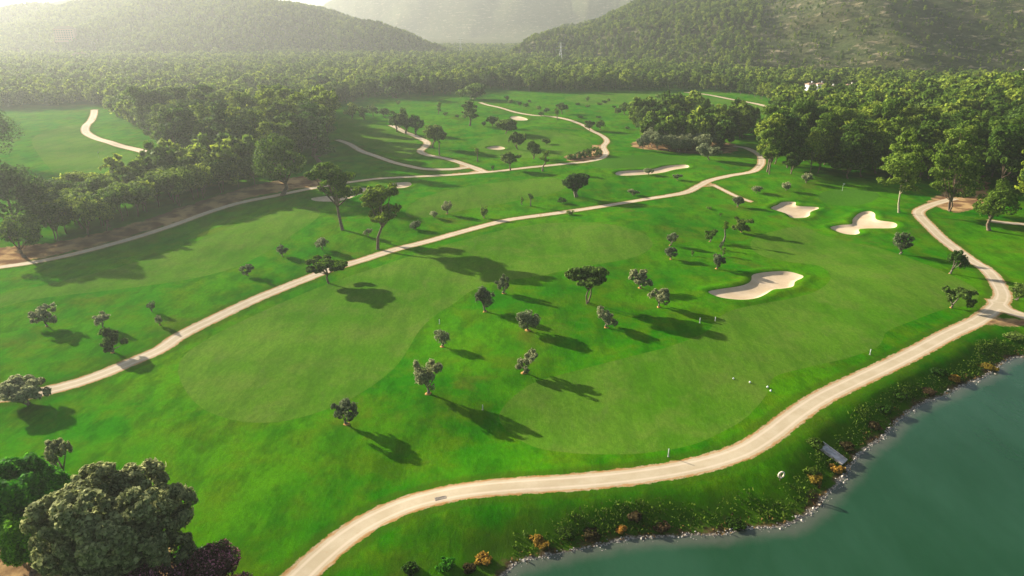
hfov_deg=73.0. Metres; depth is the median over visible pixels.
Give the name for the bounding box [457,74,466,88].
pine tree
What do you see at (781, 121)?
pine tree
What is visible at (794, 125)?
pine tree
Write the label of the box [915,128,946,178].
pine tree
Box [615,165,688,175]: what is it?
sand bunker
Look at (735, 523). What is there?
shrub
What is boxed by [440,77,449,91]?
pine tree
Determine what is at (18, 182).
tree
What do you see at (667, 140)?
olive tree
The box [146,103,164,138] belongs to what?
pine tree
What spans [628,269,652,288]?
olive tree
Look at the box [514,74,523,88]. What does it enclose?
pine tree
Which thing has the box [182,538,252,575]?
oleander
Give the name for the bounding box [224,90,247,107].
pine tree
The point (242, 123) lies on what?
pine tree
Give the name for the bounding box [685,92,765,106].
path
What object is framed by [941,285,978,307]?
olive tree
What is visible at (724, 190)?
path
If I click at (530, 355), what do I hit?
olive tree
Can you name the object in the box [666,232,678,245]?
olive tree
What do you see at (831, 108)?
pine tree
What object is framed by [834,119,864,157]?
pine tree
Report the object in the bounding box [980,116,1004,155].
pine tree
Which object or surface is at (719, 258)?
olive tree
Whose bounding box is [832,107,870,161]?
pine tree
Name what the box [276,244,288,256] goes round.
olive tree
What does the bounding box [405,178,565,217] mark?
fairway
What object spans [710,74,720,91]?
pine tree
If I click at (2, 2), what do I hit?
sky
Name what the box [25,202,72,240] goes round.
tree
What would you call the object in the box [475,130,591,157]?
fairway
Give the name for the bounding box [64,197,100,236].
tree
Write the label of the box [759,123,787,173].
pine tree
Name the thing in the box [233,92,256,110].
pine tree
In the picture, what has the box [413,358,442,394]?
olive tree
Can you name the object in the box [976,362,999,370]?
shrub
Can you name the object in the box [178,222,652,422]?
fairway
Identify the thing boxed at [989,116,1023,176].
pine tree
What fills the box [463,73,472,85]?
pine tree
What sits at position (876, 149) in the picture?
pine tree
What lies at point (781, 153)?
pine tree
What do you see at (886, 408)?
shrub
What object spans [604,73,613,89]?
pine tree
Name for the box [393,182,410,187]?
sand bunker
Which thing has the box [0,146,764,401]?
path
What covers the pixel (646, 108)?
pine tree
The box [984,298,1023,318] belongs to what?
path
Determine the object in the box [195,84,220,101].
pine tree
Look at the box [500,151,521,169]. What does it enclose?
round tree
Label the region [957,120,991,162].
pine tree
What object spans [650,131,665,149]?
olive tree
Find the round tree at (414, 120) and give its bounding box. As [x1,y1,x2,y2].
[408,114,424,134]
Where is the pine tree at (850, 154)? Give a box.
[829,118,879,178]
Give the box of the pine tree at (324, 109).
[295,102,328,130]
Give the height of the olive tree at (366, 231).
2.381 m
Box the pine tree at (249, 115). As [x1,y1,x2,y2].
[242,109,267,142]
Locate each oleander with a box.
[176,543,205,567]
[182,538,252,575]
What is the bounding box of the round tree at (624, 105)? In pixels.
[618,102,628,113]
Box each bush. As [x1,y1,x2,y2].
[540,139,550,144]
[557,197,566,201]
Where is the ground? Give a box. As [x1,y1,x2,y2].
[0,84,1023,575]
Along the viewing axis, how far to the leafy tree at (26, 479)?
68.80 m
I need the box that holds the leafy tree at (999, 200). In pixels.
[972,178,1021,230]
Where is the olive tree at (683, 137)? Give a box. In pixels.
[674,135,685,150]
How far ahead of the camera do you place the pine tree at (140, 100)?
309.70 m
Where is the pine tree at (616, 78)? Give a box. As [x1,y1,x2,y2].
[612,74,620,89]
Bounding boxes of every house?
[805,81,815,90]
[816,81,823,89]
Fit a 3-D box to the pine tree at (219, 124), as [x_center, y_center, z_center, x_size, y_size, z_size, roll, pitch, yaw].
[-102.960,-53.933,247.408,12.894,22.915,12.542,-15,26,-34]
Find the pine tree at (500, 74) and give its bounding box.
[498,72,507,88]
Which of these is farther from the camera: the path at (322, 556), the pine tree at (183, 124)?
the pine tree at (183, 124)
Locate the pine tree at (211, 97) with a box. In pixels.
[204,93,228,105]
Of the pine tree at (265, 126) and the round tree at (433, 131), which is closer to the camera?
the pine tree at (265, 126)
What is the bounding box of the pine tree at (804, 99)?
[790,93,816,112]
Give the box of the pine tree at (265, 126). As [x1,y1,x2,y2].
[253,121,275,161]
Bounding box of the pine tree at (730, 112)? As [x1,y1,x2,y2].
[721,108,734,118]
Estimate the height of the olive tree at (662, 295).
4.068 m
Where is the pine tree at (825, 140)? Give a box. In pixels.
[809,135,834,172]
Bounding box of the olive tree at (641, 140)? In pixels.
[636,134,650,149]
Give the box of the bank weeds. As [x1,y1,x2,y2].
[512,337,1023,552]
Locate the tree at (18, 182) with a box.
[0,160,42,229]
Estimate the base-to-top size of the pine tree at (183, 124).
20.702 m
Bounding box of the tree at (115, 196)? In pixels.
[89,189,122,227]
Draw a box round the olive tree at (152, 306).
[146,300,155,311]
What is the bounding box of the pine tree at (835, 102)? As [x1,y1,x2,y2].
[824,96,845,112]
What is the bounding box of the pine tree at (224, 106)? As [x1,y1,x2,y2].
[210,100,237,132]
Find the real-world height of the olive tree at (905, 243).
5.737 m
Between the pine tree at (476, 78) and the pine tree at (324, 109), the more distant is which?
the pine tree at (476, 78)
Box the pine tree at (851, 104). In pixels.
[841,97,857,109]
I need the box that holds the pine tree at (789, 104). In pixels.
[779,101,794,111]
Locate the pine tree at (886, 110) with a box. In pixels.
[869,102,902,126]
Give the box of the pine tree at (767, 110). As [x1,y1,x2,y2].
[761,105,790,120]
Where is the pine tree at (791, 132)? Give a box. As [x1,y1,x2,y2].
[784,130,804,169]
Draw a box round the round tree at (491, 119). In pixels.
[485,115,498,125]
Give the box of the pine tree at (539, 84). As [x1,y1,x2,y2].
[533,74,542,91]
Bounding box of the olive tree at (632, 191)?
[627,189,639,194]
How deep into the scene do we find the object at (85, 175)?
198.60 m
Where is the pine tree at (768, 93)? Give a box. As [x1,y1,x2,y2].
[763,81,772,99]
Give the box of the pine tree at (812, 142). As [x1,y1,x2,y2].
[803,130,825,172]
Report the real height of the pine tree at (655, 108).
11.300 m
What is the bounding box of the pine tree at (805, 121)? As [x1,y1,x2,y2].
[791,108,824,142]
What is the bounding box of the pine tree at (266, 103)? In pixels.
[252,98,280,129]
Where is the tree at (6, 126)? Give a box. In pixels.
[0,110,24,154]
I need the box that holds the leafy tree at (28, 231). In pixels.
[0,213,42,257]
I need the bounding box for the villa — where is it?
[53,26,76,41]
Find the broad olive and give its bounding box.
[0,374,51,405]
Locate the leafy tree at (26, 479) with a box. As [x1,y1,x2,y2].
[0,452,70,534]
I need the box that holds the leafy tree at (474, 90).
[454,83,485,98]
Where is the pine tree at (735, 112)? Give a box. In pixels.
[728,110,739,125]
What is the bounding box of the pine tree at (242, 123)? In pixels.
[226,115,254,145]
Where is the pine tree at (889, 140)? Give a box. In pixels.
[875,114,919,177]
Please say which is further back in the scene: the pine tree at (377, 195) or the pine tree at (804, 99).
the pine tree at (804, 99)
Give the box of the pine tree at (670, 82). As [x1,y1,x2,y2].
[666,76,674,86]
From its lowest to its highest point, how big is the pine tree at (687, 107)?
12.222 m
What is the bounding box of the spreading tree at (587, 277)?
[564,265,609,303]
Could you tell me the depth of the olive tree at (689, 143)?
280.69 m
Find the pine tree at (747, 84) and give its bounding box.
[745,76,753,92]
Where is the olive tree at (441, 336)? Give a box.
[434,329,449,347]
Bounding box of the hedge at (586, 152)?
[567,146,602,159]
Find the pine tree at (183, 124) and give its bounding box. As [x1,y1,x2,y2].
[170,107,207,147]
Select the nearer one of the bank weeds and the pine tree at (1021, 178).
the bank weeds
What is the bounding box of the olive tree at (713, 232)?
[705,229,717,241]
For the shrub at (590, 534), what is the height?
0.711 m
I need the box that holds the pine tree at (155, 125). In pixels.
[150,106,178,146]
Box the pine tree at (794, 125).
[782,113,807,167]
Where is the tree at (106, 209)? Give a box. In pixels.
[94,197,115,231]
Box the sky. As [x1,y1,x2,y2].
[0,0,330,6]
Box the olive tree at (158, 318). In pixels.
[154,315,162,324]
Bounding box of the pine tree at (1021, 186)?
[1014,150,1023,192]
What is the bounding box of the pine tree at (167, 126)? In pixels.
[154,102,187,143]
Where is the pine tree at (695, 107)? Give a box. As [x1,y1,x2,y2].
[688,104,704,114]
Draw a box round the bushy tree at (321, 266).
[304,254,347,283]
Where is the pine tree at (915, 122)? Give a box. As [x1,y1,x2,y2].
[906,116,921,132]
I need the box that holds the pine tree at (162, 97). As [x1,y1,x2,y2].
[151,89,178,104]
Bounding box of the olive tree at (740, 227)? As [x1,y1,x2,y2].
[731,216,753,231]
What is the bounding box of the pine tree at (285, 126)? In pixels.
[278,122,300,159]
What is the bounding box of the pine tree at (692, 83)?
[688,76,696,89]
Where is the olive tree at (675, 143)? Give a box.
[670,137,682,152]
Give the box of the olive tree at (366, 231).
[362,228,372,234]
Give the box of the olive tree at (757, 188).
[751,186,763,192]
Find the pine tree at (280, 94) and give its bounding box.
[275,87,294,107]
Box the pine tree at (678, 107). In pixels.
[673,104,684,112]
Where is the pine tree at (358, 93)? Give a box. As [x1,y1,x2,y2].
[351,84,360,99]
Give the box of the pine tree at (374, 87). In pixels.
[371,82,378,91]
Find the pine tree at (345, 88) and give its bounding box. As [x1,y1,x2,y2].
[340,81,352,101]
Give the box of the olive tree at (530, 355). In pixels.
[515,347,537,373]
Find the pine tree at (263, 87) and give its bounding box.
[251,85,279,100]
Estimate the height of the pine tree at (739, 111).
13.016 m
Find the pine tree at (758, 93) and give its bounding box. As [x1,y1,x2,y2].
[756,82,764,96]
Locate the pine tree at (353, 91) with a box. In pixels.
[347,84,359,96]
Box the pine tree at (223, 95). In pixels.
[216,91,225,98]
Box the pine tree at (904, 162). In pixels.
[876,130,933,212]
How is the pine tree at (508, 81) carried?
on the ground
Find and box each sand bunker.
[311,188,365,201]
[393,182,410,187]
[487,146,504,149]
[510,116,527,119]
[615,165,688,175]
[709,271,802,299]
[771,202,818,217]
[831,211,896,234]
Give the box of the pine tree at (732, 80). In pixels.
[727,76,736,90]
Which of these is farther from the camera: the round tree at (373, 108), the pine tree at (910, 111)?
the round tree at (373, 108)
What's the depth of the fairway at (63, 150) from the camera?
286.70 m
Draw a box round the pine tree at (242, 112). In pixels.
[239,108,250,118]
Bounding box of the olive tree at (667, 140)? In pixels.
[661,134,679,150]
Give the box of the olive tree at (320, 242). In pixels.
[314,237,328,249]
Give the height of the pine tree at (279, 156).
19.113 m
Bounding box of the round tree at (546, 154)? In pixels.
[539,150,549,170]
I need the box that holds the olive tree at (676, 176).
[672,174,682,179]
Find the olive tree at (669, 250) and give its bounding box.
[665,246,677,259]
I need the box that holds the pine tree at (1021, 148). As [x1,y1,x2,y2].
[1018,140,1023,154]
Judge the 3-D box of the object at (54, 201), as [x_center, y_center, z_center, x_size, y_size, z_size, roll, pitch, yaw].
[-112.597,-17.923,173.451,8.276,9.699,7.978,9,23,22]
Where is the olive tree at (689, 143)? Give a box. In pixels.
[680,138,694,152]
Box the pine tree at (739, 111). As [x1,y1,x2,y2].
[736,109,749,137]
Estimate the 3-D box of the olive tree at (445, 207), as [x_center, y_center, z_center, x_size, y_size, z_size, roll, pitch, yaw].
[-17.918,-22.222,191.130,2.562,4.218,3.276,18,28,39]
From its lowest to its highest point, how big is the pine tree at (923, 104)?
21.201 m
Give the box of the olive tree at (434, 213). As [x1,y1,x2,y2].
[429,211,438,217]
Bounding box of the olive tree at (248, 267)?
[239,264,253,274]
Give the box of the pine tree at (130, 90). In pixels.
[124,86,159,116]
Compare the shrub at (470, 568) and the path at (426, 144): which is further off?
the path at (426, 144)
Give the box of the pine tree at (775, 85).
[772,83,780,94]
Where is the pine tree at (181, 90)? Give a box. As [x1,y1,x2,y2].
[171,87,190,101]
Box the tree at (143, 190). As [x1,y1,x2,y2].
[121,181,150,215]
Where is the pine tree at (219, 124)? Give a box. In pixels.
[203,105,235,140]
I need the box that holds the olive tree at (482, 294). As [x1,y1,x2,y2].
[475,285,495,312]
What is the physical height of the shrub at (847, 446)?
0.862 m
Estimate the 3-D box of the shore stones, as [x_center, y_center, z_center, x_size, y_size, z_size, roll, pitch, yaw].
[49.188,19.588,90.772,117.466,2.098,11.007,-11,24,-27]
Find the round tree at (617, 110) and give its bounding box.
[614,108,621,113]
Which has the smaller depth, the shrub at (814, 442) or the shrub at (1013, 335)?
the shrub at (814, 442)
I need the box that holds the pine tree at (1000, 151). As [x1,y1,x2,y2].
[983,125,1023,179]
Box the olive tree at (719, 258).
[713,253,725,268]
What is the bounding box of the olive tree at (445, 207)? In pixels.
[441,201,452,213]
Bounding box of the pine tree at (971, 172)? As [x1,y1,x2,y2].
[928,127,985,211]
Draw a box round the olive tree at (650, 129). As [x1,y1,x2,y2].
[643,127,660,146]
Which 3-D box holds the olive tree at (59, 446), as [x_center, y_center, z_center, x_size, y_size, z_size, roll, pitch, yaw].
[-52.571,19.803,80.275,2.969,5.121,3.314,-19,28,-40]
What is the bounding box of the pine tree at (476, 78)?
[473,74,480,82]
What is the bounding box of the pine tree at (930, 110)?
[913,105,944,128]
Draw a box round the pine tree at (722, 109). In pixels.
[719,106,728,114]
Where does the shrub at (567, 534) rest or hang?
on the ground
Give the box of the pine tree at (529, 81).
[525,77,533,86]
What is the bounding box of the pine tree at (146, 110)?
[141,103,158,135]
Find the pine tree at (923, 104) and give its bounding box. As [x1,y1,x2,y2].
[907,101,930,121]
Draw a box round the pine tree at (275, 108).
[265,101,295,127]
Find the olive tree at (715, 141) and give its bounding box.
[712,134,723,147]
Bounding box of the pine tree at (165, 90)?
[161,86,183,99]
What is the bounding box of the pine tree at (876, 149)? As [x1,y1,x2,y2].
[846,120,884,176]
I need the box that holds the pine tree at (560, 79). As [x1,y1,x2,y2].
[556,73,566,91]
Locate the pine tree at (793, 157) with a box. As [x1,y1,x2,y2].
[780,130,810,173]
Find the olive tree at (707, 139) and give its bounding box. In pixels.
[693,134,712,146]
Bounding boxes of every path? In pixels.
[0,102,609,267]
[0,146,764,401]
[81,109,146,151]
[284,198,1011,575]
[336,140,478,169]
[388,125,485,171]
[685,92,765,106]
[712,185,752,201]
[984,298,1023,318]
[991,220,1023,224]
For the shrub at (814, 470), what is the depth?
83.59 m
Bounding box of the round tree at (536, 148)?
[526,140,541,158]
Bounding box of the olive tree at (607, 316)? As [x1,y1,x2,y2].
[597,305,617,327]
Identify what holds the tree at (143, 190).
on the ground
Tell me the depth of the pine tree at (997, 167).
213.42 m
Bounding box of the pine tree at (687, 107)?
[681,101,693,116]
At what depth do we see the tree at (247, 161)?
216.45 m
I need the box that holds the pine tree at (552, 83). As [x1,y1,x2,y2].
[548,78,555,90]
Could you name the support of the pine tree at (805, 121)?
on the ground
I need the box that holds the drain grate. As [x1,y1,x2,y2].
[435,496,445,500]
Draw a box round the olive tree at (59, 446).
[43,437,72,470]
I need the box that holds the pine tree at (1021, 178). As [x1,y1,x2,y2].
[1017,169,1023,182]
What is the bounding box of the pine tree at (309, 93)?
[300,85,325,98]
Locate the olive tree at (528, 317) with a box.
[515,309,540,331]
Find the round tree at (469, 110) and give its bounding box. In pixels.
[461,101,478,125]
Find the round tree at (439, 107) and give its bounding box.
[436,101,441,113]
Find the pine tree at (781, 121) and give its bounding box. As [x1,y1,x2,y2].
[754,113,787,171]
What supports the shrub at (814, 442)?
on the ground
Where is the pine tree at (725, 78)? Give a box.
[721,74,728,91]
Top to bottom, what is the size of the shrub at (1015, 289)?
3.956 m
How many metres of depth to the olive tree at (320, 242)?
161.47 m
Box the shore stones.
[507,356,1023,571]
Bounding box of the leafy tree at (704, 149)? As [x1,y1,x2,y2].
[696,143,722,159]
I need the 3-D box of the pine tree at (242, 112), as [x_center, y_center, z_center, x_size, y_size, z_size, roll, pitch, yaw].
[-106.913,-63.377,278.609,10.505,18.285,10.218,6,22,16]
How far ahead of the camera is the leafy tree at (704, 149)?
260.56 m
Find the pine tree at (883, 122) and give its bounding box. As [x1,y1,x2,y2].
[869,117,898,173]
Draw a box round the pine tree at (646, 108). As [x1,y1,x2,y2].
[643,105,650,112]
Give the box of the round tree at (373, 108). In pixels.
[367,104,378,115]
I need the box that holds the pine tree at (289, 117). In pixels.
[272,112,308,161]
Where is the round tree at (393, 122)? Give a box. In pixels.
[388,110,402,131]
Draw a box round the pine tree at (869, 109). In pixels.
[837,104,881,134]
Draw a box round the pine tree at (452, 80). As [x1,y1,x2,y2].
[447,75,456,93]
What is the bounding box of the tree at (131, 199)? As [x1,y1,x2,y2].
[97,181,138,220]
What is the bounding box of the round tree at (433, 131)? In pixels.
[422,124,446,147]
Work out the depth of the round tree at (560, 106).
398.05 m
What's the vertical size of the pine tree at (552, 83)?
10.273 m
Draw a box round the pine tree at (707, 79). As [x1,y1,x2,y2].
[704,77,710,86]
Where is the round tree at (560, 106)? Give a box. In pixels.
[555,102,568,113]
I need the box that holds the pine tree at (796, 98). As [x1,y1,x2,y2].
[792,95,818,106]
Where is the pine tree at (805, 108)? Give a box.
[792,101,830,160]
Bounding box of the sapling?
[722,221,728,241]
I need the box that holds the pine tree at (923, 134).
[903,114,950,177]
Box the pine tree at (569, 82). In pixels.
[563,74,573,90]
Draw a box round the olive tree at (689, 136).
[682,133,695,148]
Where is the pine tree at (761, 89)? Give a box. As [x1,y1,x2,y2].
[757,83,767,98]
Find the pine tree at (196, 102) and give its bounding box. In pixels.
[189,99,207,119]
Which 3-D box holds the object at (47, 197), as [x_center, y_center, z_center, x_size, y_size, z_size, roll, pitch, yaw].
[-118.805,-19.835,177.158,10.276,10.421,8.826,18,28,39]
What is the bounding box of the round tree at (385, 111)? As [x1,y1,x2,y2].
[379,108,389,117]
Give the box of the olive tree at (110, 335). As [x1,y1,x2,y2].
[97,327,128,353]
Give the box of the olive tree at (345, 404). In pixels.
[330,398,358,425]
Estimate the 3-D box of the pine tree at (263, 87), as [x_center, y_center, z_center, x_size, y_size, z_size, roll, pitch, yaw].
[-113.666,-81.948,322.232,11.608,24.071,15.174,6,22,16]
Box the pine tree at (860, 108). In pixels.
[855,102,878,110]
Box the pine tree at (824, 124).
[809,112,843,169]
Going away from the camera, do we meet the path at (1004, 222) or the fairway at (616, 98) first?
the path at (1004, 222)
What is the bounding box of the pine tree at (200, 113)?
[189,103,210,128]
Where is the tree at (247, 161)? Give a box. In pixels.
[237,153,265,185]
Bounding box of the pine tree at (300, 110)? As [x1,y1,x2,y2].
[296,100,330,146]
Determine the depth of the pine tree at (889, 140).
229.00 m
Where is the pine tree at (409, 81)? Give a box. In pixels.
[404,77,414,95]
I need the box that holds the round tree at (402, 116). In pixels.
[396,107,412,133]
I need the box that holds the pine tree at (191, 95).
[187,89,207,103]
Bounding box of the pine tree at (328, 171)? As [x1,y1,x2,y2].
[303,161,362,230]
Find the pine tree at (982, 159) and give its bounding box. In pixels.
[968,145,992,187]
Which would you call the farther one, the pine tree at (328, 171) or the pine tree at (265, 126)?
the pine tree at (265, 126)
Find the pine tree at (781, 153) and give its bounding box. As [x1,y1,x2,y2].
[757,110,792,167]
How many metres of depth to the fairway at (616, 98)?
478.82 m
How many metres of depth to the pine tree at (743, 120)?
311.27 m
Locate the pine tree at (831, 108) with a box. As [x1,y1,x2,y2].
[826,105,841,133]
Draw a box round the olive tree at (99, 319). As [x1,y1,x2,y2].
[92,311,110,327]
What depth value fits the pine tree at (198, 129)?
248.70 m
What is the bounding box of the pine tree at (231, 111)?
[222,105,253,139]
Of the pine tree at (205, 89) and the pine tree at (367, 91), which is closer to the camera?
the pine tree at (205, 89)
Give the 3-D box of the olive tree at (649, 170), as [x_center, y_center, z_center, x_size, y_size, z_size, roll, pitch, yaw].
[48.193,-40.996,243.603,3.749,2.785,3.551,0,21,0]
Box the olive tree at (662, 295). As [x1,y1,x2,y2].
[647,288,669,307]
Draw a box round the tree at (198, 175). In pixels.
[182,162,215,198]
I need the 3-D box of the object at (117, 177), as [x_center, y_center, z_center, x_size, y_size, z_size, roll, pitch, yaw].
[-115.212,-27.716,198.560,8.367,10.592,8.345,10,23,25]
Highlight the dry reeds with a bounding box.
[511,350,1023,559]
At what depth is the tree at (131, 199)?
184.38 m
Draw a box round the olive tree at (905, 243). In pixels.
[893,231,914,253]
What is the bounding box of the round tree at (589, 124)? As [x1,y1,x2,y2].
[584,120,595,129]
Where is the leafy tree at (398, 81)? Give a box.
[378,73,410,97]
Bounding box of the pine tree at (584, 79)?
[580,75,589,90]
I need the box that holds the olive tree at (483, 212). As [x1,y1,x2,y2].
[480,205,487,217]
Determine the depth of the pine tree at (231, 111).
255.06 m
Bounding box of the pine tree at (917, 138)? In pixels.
[882,129,918,165]
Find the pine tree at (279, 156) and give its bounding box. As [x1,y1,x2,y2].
[251,132,306,195]
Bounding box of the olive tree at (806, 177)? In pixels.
[801,173,813,182]
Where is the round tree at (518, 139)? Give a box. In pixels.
[507,131,526,148]
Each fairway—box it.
[0,207,319,306]
[32,124,137,176]
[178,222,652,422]
[338,117,416,157]
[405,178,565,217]
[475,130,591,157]
[499,226,978,453]
[564,92,765,117]
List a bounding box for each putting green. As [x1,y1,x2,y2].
[590,155,687,168]
[818,189,878,205]
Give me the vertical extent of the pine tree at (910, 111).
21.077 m
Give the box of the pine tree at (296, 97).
[276,91,306,150]
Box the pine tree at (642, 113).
[634,109,646,128]
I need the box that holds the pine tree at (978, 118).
[969,113,985,154]
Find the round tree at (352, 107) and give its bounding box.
[342,102,357,117]
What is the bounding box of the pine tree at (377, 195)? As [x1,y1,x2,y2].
[359,181,401,249]
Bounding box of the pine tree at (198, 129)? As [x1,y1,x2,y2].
[190,122,208,145]
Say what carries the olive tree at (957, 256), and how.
on the ground
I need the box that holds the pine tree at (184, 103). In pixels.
[165,99,190,107]
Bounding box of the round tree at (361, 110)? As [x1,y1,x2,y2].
[357,106,369,119]
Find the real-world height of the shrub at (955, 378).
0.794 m
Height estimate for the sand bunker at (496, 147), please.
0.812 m
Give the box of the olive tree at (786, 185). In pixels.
[782,181,791,190]
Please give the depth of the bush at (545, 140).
297.28 m
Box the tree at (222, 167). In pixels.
[205,159,234,192]
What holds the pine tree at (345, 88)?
on the ground
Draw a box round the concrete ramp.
[819,442,847,464]
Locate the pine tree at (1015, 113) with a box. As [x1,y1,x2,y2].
[1005,108,1023,122]
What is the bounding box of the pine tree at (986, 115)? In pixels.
[978,110,992,122]
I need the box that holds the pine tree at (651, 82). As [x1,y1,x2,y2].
[647,77,654,89]
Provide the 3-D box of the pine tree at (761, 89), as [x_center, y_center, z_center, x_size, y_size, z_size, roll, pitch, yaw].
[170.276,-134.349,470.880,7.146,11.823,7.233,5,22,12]
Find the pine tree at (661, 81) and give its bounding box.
[655,75,663,87]
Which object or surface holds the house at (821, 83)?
on the ground
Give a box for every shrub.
[0,513,36,575]
[122,562,188,575]
[400,560,419,575]
[409,220,420,228]
[435,556,455,573]
[462,562,476,573]
[474,551,491,565]
[528,534,550,549]
[555,525,575,539]
[582,526,601,540]
[615,524,627,533]
[627,510,642,522]
[652,520,670,533]
[725,516,747,530]
[802,466,819,475]
[805,437,824,449]
[807,472,822,484]
[829,463,845,473]
[839,441,854,451]
[868,421,882,430]
[876,404,892,413]
[892,391,909,399]
[922,387,936,395]
[929,367,949,375]
[948,374,960,382]
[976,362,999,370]
[1002,330,1023,340]
[1008,282,1023,299]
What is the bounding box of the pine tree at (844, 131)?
[835,129,862,173]
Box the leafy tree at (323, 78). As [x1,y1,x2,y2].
[303,74,335,84]
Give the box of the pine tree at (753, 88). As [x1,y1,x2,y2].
[749,79,758,96]
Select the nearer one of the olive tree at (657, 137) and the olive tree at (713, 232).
the olive tree at (713, 232)
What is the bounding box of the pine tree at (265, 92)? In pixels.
[253,85,275,110]
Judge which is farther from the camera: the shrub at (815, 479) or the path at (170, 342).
the path at (170, 342)
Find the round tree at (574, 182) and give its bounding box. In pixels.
[561,173,589,197]
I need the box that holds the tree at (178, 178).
[157,166,194,205]
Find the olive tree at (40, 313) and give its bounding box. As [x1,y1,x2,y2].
[27,302,56,326]
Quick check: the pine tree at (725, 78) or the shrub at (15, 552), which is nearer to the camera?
the shrub at (15, 552)
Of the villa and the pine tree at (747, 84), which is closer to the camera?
the pine tree at (747, 84)
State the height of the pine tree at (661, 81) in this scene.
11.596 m
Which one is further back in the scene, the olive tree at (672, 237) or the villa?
the villa
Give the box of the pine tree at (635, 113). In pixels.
[631,106,640,127]
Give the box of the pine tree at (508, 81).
[504,73,512,89]
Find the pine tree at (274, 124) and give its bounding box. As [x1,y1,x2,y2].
[271,116,299,133]
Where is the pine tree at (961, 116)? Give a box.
[943,108,979,168]
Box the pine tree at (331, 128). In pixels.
[318,95,336,132]
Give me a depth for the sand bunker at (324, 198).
208.54 m
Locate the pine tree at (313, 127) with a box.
[296,101,335,161]
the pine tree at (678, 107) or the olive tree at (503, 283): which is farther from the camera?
the pine tree at (678, 107)
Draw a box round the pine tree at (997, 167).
[982,124,1023,188]
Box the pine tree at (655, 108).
[653,106,659,115]
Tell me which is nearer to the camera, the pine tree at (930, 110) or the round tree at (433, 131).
the pine tree at (930, 110)
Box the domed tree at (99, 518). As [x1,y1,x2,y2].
[19,457,198,575]
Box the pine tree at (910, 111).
[898,103,922,124]
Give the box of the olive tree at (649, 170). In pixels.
[643,168,653,173]
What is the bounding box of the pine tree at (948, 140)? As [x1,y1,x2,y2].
[936,125,978,178]
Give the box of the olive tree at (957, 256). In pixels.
[946,250,969,273]
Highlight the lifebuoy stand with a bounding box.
[778,471,784,479]
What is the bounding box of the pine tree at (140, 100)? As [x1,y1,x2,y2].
[132,91,152,130]
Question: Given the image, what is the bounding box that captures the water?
[505,357,1023,575]
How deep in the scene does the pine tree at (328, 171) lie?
169.38 m
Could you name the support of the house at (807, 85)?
on the ground
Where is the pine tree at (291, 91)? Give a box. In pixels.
[275,85,296,102]
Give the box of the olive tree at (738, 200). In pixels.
[732,196,744,206]
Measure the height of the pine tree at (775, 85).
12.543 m
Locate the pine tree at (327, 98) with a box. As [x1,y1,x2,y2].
[309,90,341,139]
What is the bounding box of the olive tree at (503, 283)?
[495,274,508,293]
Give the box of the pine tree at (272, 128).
[262,123,281,160]
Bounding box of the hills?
[0,0,1023,72]
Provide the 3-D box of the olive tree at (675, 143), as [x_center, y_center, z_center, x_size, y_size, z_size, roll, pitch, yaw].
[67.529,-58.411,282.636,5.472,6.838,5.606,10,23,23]
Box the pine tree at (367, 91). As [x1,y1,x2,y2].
[364,79,372,94]
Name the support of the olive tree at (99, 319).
on the ground
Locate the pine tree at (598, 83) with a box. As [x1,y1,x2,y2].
[593,73,604,90]
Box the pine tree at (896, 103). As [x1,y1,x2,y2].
[884,97,909,123]
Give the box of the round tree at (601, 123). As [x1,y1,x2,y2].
[596,120,605,129]
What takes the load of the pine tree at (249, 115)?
on the ground
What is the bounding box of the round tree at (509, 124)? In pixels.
[495,118,516,133]
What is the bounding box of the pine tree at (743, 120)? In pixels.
[735,109,753,137]

